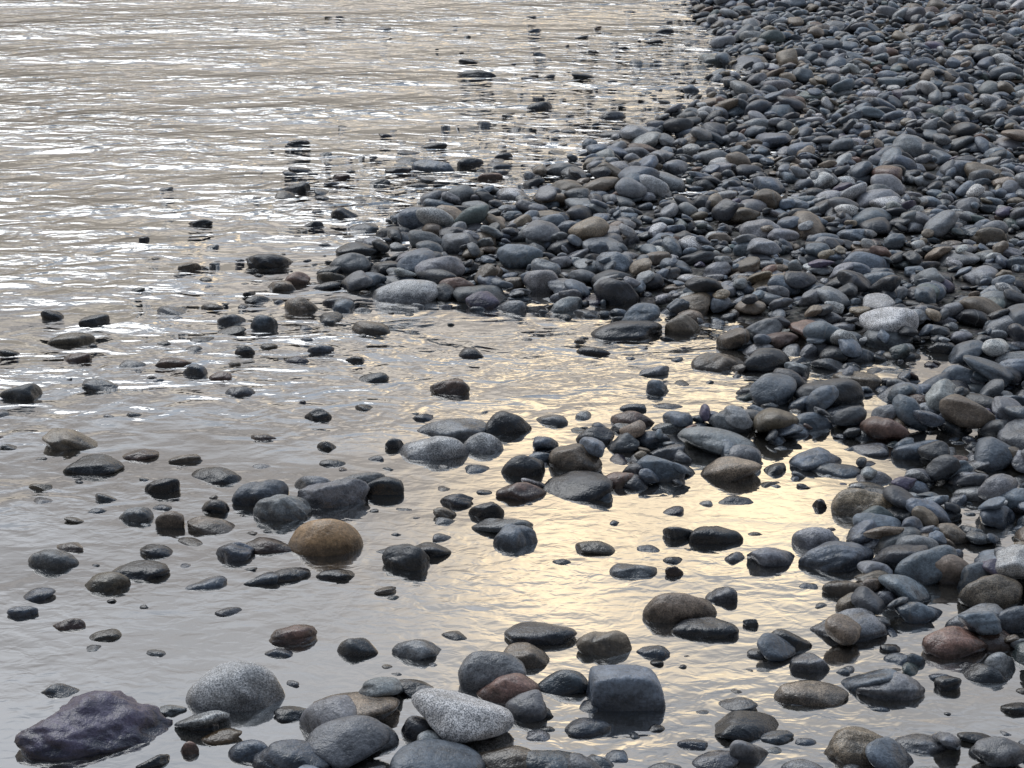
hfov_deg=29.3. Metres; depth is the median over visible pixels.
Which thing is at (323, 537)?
tan cobble
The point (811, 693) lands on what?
brown cobble
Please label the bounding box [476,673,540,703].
red cobble
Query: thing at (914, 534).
river cobbles
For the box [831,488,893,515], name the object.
brown cobble
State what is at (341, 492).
angular cobble
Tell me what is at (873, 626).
granite cobble
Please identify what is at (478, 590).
river water
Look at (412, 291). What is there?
granite cobble
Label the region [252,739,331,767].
blue cobble
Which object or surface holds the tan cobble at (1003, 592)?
on the gravel ground
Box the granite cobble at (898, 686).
[856,672,924,700]
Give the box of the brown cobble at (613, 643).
[576,630,631,656]
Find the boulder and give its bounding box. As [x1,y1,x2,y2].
[14,690,172,761]
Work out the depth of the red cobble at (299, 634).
3.67 m
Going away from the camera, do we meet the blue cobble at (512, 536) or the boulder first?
the boulder
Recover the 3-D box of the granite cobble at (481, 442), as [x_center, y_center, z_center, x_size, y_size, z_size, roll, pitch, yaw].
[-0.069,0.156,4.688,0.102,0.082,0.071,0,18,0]
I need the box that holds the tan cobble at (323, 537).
[288,519,363,556]
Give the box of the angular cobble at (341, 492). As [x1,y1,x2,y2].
[297,478,369,507]
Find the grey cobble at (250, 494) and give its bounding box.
[231,479,288,505]
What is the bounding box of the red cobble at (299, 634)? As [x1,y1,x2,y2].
[269,624,316,644]
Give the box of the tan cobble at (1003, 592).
[957,574,1022,609]
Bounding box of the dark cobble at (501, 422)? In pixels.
[485,411,531,434]
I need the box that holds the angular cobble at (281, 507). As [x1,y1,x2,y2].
[253,494,312,521]
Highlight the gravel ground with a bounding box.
[0,0,1023,765]
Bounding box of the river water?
[0,0,1023,767]
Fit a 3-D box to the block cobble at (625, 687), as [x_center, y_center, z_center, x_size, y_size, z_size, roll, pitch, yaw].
[0.199,0.560,3.455,0.141,0.123,0.096,0,18,0]
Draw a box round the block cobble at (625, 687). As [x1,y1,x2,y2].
[586,664,665,710]
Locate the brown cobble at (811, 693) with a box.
[774,680,848,706]
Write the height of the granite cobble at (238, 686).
0.132 m
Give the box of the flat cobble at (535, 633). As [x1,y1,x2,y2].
[504,621,576,644]
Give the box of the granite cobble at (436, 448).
[399,436,469,460]
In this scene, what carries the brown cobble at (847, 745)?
on the gravel ground
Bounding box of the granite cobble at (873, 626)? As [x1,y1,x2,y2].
[810,608,887,641]
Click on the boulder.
(91, 723)
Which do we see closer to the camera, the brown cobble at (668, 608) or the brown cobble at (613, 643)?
the brown cobble at (613, 643)
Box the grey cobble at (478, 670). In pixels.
[458,650,525,690]
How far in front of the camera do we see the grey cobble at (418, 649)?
3.61 m
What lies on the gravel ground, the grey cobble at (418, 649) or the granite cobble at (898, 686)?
the granite cobble at (898, 686)
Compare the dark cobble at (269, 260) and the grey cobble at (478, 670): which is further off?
the dark cobble at (269, 260)
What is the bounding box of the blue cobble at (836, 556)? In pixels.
[798,541,873,572]
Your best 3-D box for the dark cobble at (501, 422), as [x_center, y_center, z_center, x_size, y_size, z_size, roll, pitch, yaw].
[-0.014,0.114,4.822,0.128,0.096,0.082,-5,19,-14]
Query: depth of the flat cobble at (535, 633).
3.67 m
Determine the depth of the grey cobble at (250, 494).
4.34 m
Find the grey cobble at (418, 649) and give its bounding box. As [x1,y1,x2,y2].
[392,639,441,659]
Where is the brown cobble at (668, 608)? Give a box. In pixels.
[642,593,716,623]
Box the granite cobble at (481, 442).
[464,432,503,452]
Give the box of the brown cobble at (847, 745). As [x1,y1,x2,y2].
[824,726,882,765]
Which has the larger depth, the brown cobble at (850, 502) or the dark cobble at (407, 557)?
the brown cobble at (850, 502)
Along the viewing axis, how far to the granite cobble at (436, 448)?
4.62 m
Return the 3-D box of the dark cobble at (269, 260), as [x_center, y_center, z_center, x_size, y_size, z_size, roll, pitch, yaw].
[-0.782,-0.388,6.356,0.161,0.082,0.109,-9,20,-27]
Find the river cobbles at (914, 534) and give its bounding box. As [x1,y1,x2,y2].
[0,0,1023,767]
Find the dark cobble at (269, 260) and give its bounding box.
[246,253,292,267]
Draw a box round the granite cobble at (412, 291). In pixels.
[372,279,437,302]
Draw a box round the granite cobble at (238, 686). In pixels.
[185,661,284,711]
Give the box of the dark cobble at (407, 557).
[382,544,429,570]
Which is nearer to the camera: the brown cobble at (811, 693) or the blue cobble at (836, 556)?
the brown cobble at (811, 693)
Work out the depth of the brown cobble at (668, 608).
3.76 m
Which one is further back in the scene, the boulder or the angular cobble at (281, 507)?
the angular cobble at (281, 507)
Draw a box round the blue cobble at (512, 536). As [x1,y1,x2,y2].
[493,524,537,547]
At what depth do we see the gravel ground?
7.96 m

